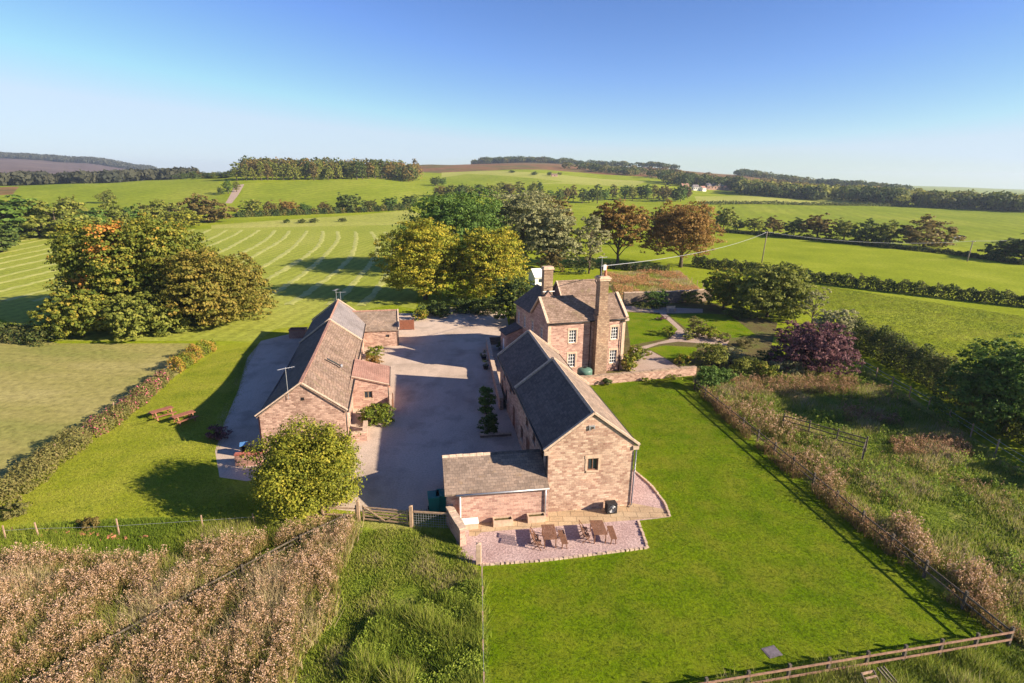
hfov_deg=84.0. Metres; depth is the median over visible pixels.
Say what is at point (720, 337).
shrub
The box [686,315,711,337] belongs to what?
shrub
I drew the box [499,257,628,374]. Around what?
farmhouse
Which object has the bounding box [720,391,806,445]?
tall dry weeds
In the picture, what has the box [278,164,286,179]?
wood tree
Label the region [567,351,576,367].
window
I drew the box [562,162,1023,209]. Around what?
distant wood
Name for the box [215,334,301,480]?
gravel drive
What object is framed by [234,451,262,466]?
stone wall
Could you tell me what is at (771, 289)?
broadleaf tree
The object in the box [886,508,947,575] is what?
tall dry weeds
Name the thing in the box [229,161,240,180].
wood tree
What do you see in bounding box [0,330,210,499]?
mown field
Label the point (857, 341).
shrub
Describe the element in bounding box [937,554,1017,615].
reddish dock
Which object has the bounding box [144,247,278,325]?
broadleaf tree
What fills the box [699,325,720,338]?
shrub
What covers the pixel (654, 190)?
field tree
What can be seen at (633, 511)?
stone paving
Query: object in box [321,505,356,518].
rail fence
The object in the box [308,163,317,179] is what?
wood tree
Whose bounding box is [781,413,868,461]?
rail fence
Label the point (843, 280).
hedge
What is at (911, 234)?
field tree
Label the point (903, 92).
sky
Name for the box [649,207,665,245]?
broadleaf tree
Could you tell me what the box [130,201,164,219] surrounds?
field tree
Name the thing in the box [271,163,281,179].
wood tree
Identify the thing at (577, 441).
stone barn
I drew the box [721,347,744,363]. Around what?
shrub
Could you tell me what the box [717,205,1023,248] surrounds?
pasture
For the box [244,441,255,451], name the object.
wheeled bin
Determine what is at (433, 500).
wheeled bin
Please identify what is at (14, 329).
hedge
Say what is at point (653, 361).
garden gravel
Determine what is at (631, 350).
shrub
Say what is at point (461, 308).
shrub
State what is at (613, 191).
field tree
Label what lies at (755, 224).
field tree
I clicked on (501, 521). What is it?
stone trough
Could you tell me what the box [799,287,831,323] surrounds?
broadleaf tree
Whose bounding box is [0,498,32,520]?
shrub
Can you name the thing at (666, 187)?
field tree
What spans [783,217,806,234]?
field tree
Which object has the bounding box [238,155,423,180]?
distant wood
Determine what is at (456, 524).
stone wall
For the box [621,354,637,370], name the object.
shrub
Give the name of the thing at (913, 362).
hedge
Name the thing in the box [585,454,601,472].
window
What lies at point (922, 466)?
dry field weeds
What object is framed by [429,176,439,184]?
field tree
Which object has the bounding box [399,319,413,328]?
yard gate
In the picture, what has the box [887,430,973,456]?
reddish dock
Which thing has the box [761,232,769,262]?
power pole
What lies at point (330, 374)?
stone barn
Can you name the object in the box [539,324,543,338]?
window
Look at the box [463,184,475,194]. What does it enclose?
field tree
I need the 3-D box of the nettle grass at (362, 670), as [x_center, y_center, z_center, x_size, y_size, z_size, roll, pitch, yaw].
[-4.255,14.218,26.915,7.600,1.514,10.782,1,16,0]
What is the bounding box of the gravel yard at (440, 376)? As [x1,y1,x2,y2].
[326,307,521,511]
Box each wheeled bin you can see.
[239,441,247,451]
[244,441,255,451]
[427,490,439,511]
[436,489,445,510]
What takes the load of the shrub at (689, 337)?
on the garden gravel
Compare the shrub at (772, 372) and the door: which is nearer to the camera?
the door
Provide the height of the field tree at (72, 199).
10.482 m
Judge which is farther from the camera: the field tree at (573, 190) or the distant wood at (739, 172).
the distant wood at (739, 172)
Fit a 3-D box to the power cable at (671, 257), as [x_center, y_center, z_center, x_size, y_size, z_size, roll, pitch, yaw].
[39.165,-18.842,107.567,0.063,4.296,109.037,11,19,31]
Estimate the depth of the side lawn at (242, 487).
43.26 m
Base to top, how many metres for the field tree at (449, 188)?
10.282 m
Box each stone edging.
[480,546,646,565]
[633,469,670,516]
[637,520,648,547]
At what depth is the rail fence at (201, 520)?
35.42 m
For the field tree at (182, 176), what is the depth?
594.17 m
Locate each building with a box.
[691,185,698,190]
[699,186,705,190]
[704,183,723,189]
[723,185,731,190]
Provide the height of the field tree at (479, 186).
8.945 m
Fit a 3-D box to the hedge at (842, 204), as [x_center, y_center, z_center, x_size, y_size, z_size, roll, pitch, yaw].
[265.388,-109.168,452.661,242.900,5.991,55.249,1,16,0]
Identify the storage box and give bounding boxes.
[461,517,478,529]
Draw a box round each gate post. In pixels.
[356,500,360,521]
[409,505,412,526]
[476,542,480,564]
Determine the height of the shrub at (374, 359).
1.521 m
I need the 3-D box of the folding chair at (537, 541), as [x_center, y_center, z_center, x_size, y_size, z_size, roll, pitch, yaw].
[1.539,12.258,34.874,0.633,0.966,0.490,4,17,10]
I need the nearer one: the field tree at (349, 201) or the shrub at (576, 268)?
the shrub at (576, 268)
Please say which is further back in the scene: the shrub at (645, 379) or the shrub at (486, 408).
the shrub at (645, 379)
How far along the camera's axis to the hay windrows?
138.88 m
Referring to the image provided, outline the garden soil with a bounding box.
[509,301,776,376]
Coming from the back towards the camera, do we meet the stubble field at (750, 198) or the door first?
the stubble field at (750, 198)
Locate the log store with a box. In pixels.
[288,327,307,338]
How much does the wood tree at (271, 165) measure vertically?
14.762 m
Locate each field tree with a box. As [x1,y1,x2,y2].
[0,194,45,232]
[0,222,20,251]
[0,226,10,246]
[5,197,40,222]
[14,202,63,236]
[18,200,103,237]
[48,196,95,219]
[54,195,76,209]
[71,207,106,227]
[89,198,129,225]
[92,189,117,202]
[108,204,142,224]
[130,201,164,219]
[149,199,196,220]
[166,208,206,227]
[171,173,187,178]
[172,193,208,221]
[181,171,199,178]
[193,195,238,222]
[198,171,216,177]
[214,171,227,177]
[217,186,223,193]
[220,171,235,177]
[220,180,232,193]
[232,181,240,191]
[237,199,262,212]
[262,200,279,213]
[279,199,299,212]
[299,202,311,210]
[317,201,331,211]
[335,192,365,211]
[362,199,376,209]
[381,196,397,208]
[400,194,417,207]
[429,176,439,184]
[433,185,447,194]
[439,177,446,184]
[444,184,455,193]
[455,183,465,195]
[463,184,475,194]
[474,184,485,194]
[484,183,502,193]
[496,181,507,195]
[503,183,517,194]
[515,181,524,193]
[527,181,538,194]
[536,180,543,192]
[536,188,546,197]
[546,190,558,202]
[555,187,563,200]
[561,186,570,199]
[569,185,577,201]
[577,188,587,202]
[584,187,596,201]
[592,184,602,202]
[600,188,609,199]
[609,184,618,199]
[617,185,630,199]
[627,185,637,200]
[634,184,648,198]
[644,184,652,198]
[651,184,659,198]
[656,185,669,200]
[665,185,673,197]
[670,186,682,201]
[675,183,688,201]
[686,186,692,196]
[714,204,739,229]
[730,219,744,229]
[740,217,764,230]
[762,215,784,232]
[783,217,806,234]
[796,212,835,237]
[831,217,856,238]
[846,218,883,242]
[865,219,905,245]
[891,214,966,246]
[977,239,1023,257]
[997,233,1023,258]
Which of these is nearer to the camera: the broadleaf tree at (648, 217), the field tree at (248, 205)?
the broadleaf tree at (648, 217)
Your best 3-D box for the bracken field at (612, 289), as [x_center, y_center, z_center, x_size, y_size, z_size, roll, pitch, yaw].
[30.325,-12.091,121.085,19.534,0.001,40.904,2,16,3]
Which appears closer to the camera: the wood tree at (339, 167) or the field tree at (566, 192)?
the field tree at (566, 192)
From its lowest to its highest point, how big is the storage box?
0.500 m
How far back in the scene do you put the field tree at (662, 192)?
452.68 m
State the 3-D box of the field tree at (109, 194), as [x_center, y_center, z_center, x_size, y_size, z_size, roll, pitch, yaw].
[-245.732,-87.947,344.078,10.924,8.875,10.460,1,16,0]
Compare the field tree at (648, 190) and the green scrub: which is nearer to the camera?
the green scrub
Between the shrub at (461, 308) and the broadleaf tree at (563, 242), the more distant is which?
the broadleaf tree at (563, 242)
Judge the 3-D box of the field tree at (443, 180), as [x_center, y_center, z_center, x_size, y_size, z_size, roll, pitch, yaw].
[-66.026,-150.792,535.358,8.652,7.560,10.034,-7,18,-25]
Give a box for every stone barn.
[254,289,398,452]
[441,330,639,522]
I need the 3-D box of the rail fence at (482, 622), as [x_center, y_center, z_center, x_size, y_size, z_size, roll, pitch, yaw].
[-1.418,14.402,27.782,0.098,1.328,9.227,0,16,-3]
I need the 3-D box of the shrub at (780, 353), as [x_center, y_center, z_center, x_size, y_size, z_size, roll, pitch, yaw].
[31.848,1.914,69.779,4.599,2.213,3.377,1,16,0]
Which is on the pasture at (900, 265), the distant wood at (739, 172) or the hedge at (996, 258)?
the hedge at (996, 258)
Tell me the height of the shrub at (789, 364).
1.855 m
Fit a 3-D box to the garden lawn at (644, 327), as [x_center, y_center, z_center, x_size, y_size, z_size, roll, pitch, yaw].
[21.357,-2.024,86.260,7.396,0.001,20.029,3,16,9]
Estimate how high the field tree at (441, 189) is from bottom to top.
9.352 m
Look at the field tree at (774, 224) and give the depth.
233.67 m
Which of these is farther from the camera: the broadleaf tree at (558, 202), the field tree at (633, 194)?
the field tree at (633, 194)
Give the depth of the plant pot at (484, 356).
70.28 m
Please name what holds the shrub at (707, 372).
on the rough grass at (934, 582)
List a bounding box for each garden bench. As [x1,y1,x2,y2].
[558,530,567,548]
[607,526,616,543]
[667,306,675,311]
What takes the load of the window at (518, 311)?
in the farmhouse
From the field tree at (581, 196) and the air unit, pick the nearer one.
the air unit
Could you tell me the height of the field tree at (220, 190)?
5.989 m
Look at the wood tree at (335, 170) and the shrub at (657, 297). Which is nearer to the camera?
the shrub at (657, 297)
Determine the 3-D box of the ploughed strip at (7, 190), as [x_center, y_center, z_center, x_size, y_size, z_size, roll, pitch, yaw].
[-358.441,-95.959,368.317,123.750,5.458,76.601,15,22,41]
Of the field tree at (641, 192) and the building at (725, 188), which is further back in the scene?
the building at (725, 188)
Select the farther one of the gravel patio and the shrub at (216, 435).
the shrub at (216, 435)
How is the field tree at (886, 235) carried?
on the pasture at (900, 265)
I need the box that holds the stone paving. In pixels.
[469,503,668,535]
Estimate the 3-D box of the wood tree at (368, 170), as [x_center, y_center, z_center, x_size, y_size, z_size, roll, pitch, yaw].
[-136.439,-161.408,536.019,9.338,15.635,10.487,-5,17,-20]
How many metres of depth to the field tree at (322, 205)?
312.53 m
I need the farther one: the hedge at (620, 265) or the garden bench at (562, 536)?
the hedge at (620, 265)
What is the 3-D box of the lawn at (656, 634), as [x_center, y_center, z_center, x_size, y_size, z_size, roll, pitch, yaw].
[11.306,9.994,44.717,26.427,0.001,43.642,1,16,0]
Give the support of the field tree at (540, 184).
on the pasture at (900, 265)
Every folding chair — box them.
[530,526,538,544]
[532,532,541,550]
[579,520,587,535]
[580,526,590,542]
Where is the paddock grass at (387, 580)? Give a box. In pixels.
[0,512,489,682]
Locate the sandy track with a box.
[226,184,243,202]
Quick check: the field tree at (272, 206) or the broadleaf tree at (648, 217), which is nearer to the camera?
the broadleaf tree at (648, 217)
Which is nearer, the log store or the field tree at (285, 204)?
the log store
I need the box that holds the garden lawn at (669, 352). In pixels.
[648,345,696,358]
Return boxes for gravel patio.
[456,471,665,564]
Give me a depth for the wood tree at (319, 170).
501.28 m
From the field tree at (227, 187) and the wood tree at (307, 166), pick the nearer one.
the field tree at (227, 187)
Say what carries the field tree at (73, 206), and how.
on the pasture at (900, 265)
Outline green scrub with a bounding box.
[701,359,1023,629]
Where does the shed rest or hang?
on the pasture at (900, 265)
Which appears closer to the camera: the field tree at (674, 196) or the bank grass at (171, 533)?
the bank grass at (171, 533)
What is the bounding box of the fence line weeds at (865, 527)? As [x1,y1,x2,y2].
[699,385,1023,647]
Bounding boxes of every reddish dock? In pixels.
[794,445,850,491]
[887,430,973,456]
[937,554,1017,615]
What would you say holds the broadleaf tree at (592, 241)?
on the pasture at (900, 265)
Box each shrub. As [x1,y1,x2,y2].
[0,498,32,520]
[75,516,100,531]
[205,424,232,440]
[356,402,395,426]
[364,345,383,358]
[365,355,384,363]
[411,309,428,320]
[414,300,452,317]
[451,297,476,312]
[463,296,504,314]
[477,385,496,413]
[477,412,498,433]
[566,263,594,273]
[602,378,612,384]
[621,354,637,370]
[627,344,649,360]
[630,301,663,308]
[641,377,655,381]
[643,289,669,307]
[662,325,674,335]
[665,374,682,379]
[673,354,691,365]
[677,291,699,302]
[682,327,694,339]
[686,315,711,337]
[689,342,729,366]
[693,365,724,389]
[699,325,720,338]
[713,332,731,341]
[713,367,738,383]
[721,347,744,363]
[722,306,750,319]
[729,356,767,374]
[736,337,759,347]
[752,349,786,364]
[755,363,781,378]
[769,359,806,374]
[839,330,865,355]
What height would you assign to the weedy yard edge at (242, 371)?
0.145 m
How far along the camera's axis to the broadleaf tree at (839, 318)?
77.57 m
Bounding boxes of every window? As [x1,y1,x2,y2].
[363,391,372,399]
[517,309,519,324]
[523,313,525,328]
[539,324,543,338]
[567,328,577,343]
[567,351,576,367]
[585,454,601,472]
[608,348,618,363]
[609,324,619,340]
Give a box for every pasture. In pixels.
[0,169,1023,682]
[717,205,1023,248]
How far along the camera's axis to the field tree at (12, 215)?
184.41 m
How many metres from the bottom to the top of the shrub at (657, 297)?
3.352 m
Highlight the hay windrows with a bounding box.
[0,229,393,305]
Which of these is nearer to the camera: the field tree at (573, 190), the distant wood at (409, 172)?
the field tree at (573, 190)
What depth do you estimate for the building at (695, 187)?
620.15 m
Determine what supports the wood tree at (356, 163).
on the field at (313, 193)
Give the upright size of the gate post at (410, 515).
1.850 m
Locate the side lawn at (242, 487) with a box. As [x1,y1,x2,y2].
[0,323,351,529]
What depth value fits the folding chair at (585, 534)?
35.49 m
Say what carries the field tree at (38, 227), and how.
on the hay meadow
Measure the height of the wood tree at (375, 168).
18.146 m
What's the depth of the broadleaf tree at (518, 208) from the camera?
132.12 m
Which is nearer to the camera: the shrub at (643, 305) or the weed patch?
the weed patch
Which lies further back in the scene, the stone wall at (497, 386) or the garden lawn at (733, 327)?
the garden lawn at (733, 327)
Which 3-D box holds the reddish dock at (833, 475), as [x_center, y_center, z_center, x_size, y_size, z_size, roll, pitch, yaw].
[24.114,9.830,44.076,2.424,1.170,6.388,1,16,0]
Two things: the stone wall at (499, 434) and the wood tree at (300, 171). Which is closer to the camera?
the stone wall at (499, 434)
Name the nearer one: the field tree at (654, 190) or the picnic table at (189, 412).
the picnic table at (189, 412)
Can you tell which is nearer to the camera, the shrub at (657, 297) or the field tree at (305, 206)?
the shrub at (657, 297)
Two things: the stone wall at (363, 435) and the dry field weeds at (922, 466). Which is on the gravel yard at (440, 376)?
the stone wall at (363, 435)
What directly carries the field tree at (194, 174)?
on the pasture at (900, 265)
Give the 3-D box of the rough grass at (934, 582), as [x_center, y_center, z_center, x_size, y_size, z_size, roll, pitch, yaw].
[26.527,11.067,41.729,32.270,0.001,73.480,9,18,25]
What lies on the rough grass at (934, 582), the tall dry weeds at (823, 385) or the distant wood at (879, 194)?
the tall dry weeds at (823, 385)
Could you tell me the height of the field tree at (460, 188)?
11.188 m
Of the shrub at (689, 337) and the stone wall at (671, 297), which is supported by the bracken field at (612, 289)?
the stone wall at (671, 297)
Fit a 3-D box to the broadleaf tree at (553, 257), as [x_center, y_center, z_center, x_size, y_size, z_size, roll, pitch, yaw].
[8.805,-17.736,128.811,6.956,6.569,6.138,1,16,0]
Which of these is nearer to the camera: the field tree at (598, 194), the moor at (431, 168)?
the field tree at (598, 194)
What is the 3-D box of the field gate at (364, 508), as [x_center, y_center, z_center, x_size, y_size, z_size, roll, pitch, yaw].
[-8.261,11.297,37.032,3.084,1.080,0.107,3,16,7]
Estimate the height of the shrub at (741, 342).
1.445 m
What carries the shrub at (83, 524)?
on the paddock grass at (387, 580)
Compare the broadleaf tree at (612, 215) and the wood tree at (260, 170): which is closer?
the broadleaf tree at (612, 215)
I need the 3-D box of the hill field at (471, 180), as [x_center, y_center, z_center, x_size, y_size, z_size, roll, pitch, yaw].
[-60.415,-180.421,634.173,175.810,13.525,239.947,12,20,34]
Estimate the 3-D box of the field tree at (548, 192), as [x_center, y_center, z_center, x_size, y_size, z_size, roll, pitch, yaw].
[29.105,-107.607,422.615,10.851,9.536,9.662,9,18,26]
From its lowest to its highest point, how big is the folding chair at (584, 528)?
0.966 m
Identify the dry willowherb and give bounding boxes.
[0,504,362,682]
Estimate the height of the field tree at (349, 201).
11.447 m
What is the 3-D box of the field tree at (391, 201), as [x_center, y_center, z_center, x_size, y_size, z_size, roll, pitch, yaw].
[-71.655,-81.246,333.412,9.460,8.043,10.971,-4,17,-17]
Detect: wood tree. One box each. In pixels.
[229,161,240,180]
[240,164,249,180]
[248,162,261,179]
[248,166,257,178]
[256,161,264,180]
[262,164,272,179]
[265,163,276,179]
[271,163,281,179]
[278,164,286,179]
[281,163,294,179]
[286,164,299,179]
[294,165,305,178]
[300,164,307,177]
[303,161,311,178]
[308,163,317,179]
[312,161,323,179]
[322,164,334,179]
[330,161,342,178]
[330,162,339,178]
[339,161,348,178]
[345,162,355,178]
[350,161,362,179]
[359,161,366,178]
[364,162,371,178]
[370,160,380,178]
[377,159,386,177]
[390,161,398,175]
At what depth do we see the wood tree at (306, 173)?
501.65 m
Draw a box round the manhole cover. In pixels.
[762,645,782,658]
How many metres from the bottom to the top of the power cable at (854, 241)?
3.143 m
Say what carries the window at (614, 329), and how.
in the farmhouse
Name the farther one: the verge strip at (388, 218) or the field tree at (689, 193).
the field tree at (689, 193)
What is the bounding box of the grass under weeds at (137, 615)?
[0,514,364,682]
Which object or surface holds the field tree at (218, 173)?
on the pasture at (900, 265)
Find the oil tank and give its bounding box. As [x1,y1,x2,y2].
[577,367,591,374]
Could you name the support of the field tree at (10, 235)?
on the hay meadow
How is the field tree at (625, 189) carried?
on the pasture at (900, 265)
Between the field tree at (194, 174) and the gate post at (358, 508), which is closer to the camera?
the gate post at (358, 508)
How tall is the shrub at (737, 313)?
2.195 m
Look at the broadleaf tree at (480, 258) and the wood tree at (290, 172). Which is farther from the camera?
the wood tree at (290, 172)
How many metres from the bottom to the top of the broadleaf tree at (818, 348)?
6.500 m
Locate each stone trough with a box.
[492,515,512,526]
[526,512,545,523]
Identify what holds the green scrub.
on the rough grass at (934, 582)
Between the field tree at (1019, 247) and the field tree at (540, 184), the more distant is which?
the field tree at (540, 184)
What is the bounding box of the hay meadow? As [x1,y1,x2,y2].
[0,225,417,340]
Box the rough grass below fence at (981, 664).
[716,631,1023,682]
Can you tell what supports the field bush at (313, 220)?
on the verge strip at (388, 218)
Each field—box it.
[0,180,225,216]
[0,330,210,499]
[237,178,438,211]
[431,174,562,187]
[442,171,645,186]
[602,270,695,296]
[695,195,882,203]
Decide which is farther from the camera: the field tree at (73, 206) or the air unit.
the field tree at (73, 206)
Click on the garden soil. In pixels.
(762, 330)
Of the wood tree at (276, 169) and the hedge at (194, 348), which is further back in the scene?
the wood tree at (276, 169)
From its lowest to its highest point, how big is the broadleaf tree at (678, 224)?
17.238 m
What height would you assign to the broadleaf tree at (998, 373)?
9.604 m
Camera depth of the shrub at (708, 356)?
68.89 m
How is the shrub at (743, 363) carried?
on the rough grass at (934, 582)
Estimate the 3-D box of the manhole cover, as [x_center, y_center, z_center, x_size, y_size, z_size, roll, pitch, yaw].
[12.588,15.032,27.530,0.760,0.050,0.620,-4,17,-16]
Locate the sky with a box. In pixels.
[0,0,1023,189]
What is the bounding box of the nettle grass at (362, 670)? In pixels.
[334,570,500,682]
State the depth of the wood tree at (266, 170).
480.26 m
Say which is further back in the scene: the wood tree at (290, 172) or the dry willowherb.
the wood tree at (290, 172)
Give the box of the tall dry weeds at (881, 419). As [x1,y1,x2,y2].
[837,400,903,426]
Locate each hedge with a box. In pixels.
[0,322,71,346]
[0,424,92,506]
[80,368,174,437]
[166,338,217,373]
[235,202,411,217]
[563,260,669,271]
[692,254,1023,307]
[697,200,1022,211]
[716,229,1023,264]
[844,315,1023,445]
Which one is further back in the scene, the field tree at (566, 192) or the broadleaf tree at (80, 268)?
the field tree at (566, 192)
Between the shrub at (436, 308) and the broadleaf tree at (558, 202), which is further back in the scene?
the broadleaf tree at (558, 202)
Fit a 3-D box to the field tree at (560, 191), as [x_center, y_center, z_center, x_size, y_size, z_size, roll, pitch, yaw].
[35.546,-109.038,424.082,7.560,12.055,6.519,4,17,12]
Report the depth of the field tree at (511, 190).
463.07 m
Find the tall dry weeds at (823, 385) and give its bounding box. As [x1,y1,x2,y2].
[730,372,859,395]
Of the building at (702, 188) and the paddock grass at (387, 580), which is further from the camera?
the building at (702, 188)
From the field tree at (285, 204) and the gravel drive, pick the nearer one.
the gravel drive
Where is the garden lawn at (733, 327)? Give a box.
[668,313,755,338]
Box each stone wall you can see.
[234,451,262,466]
[351,420,367,441]
[446,505,466,545]
[480,431,510,437]
[486,337,503,409]
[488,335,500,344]
[579,366,696,384]
[623,289,711,304]
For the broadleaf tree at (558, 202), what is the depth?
169.20 m
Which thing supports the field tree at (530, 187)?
on the pasture at (900, 265)
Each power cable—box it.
[606,234,761,265]
[770,232,966,242]
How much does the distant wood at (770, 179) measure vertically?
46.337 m
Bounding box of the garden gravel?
[625,306,728,370]
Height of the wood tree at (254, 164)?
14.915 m
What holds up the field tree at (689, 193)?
on the pasture at (900, 265)
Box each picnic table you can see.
[147,406,175,420]
[168,410,198,425]
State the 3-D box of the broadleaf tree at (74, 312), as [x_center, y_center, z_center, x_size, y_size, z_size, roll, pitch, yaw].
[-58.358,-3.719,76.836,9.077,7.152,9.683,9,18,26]
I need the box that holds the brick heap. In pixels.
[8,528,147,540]
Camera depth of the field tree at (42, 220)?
185.73 m
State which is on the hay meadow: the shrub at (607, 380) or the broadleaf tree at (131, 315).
the broadleaf tree at (131, 315)
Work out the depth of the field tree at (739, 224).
248.95 m
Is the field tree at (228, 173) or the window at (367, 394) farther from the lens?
the field tree at (228, 173)
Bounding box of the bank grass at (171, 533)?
[0,512,283,568]
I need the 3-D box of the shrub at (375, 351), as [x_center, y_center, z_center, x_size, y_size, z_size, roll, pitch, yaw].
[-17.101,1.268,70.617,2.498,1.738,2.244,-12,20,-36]
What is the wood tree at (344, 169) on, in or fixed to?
on the pasture at (900, 265)
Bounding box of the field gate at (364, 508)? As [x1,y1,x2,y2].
[362,505,408,523]
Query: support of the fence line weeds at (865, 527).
on the rough grass at (934, 582)
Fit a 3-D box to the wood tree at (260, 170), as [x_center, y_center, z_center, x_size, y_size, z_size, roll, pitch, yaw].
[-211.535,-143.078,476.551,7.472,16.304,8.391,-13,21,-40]
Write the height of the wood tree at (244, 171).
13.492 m
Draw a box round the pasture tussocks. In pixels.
[804,284,1023,385]
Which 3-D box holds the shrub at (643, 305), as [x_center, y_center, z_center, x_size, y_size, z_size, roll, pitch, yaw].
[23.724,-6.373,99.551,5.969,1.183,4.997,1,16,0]
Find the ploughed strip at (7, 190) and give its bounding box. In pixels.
[0,187,17,194]
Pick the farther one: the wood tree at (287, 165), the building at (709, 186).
the building at (709, 186)
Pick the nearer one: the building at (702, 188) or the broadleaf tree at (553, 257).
the broadleaf tree at (553, 257)
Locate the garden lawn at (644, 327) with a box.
[627,312,677,344]
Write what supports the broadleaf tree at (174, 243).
on the hay meadow
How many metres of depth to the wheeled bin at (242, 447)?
45.47 m
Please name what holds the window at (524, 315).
in the farmhouse
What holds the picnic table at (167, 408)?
on the side lawn at (242, 487)
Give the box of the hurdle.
[413,511,448,528]
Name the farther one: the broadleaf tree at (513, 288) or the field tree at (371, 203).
the field tree at (371, 203)
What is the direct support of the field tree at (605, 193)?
on the pasture at (900, 265)
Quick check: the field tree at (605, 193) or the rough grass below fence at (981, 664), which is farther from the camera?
the field tree at (605, 193)
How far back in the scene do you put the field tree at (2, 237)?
154.90 m
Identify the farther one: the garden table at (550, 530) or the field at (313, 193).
the field at (313, 193)
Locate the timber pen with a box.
[860,666,898,682]
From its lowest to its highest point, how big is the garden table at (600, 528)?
0.743 m
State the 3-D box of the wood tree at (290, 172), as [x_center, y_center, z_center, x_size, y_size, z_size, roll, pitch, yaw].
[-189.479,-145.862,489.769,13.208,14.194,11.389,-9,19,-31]
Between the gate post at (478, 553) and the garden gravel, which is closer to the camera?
the gate post at (478, 553)
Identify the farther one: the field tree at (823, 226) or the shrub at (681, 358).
the field tree at (823, 226)
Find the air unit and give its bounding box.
[605,500,617,513]
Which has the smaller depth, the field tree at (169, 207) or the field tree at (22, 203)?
the field tree at (22, 203)
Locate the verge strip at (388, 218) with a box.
[211,210,420,228]
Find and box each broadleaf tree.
[27,288,115,337]
[42,215,167,304]
[78,212,220,308]
[92,291,191,341]
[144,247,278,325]
[238,413,366,524]
[367,217,463,299]
[390,186,512,264]
[443,226,530,300]
[478,190,557,265]
[488,276,535,322]
[520,204,583,271]
[536,249,565,271]
[539,195,576,239]
[573,214,610,273]
[588,199,654,267]
[630,212,652,234]
[638,200,726,267]
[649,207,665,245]
[694,268,747,307]
[729,260,817,319]
[764,320,865,375]
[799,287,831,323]
[812,309,860,337]
[921,331,1023,433]
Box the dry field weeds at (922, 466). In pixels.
[698,360,1023,609]
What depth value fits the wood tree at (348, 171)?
518.03 m
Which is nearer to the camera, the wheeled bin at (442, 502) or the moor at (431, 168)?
the wheeled bin at (442, 502)
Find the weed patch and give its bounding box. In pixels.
[1,516,350,682]
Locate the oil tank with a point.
(584, 370)
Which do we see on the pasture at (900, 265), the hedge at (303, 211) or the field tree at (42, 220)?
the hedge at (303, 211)
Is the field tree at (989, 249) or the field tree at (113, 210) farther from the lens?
the field tree at (113, 210)
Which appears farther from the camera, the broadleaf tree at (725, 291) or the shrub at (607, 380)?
the broadleaf tree at (725, 291)
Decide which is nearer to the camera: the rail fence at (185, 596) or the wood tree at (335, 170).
the rail fence at (185, 596)
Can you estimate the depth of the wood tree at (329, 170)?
503.78 m
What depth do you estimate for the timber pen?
25.45 m
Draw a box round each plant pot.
[480,350,486,359]
[482,359,488,369]
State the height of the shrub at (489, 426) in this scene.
2.159 m
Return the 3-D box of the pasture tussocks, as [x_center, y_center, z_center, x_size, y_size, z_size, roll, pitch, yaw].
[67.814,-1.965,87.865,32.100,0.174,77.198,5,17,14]
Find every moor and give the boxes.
[0,158,203,180]
[418,163,916,191]
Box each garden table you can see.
[541,524,557,548]
[589,520,607,543]
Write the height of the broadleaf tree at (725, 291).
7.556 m
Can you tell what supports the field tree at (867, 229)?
on the pasture at (900, 265)
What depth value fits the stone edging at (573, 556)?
34.05 m
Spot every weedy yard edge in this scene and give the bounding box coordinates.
[202,357,248,450]
[349,508,445,524]
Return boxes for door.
[513,408,514,427]
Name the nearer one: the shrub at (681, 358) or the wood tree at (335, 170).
the shrub at (681, 358)
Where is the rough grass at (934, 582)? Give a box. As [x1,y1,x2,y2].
[693,358,1023,682]
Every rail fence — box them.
[2,513,254,538]
[32,513,345,682]
[53,345,205,455]
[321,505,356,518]
[481,563,484,682]
[630,266,703,288]
[694,379,1014,641]
[701,627,1015,682]
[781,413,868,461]
[861,359,1023,471]
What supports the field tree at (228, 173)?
on the pasture at (900, 265)
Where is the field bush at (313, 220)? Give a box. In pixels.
[308,218,317,222]
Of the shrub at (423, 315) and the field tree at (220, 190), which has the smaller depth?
the shrub at (423, 315)
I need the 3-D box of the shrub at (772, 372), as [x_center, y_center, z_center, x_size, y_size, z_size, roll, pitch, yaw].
[29.054,3.524,64.468,2.994,2.020,2.250,7,17,20]
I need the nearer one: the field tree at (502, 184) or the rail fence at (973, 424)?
the rail fence at (973, 424)
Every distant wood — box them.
[0,152,199,185]
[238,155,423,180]
[471,155,914,190]
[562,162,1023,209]
[622,165,976,192]
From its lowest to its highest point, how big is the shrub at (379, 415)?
1.886 m
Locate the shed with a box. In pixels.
[527,268,541,285]
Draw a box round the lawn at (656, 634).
[479,376,1004,682]
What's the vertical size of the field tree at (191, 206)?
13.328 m

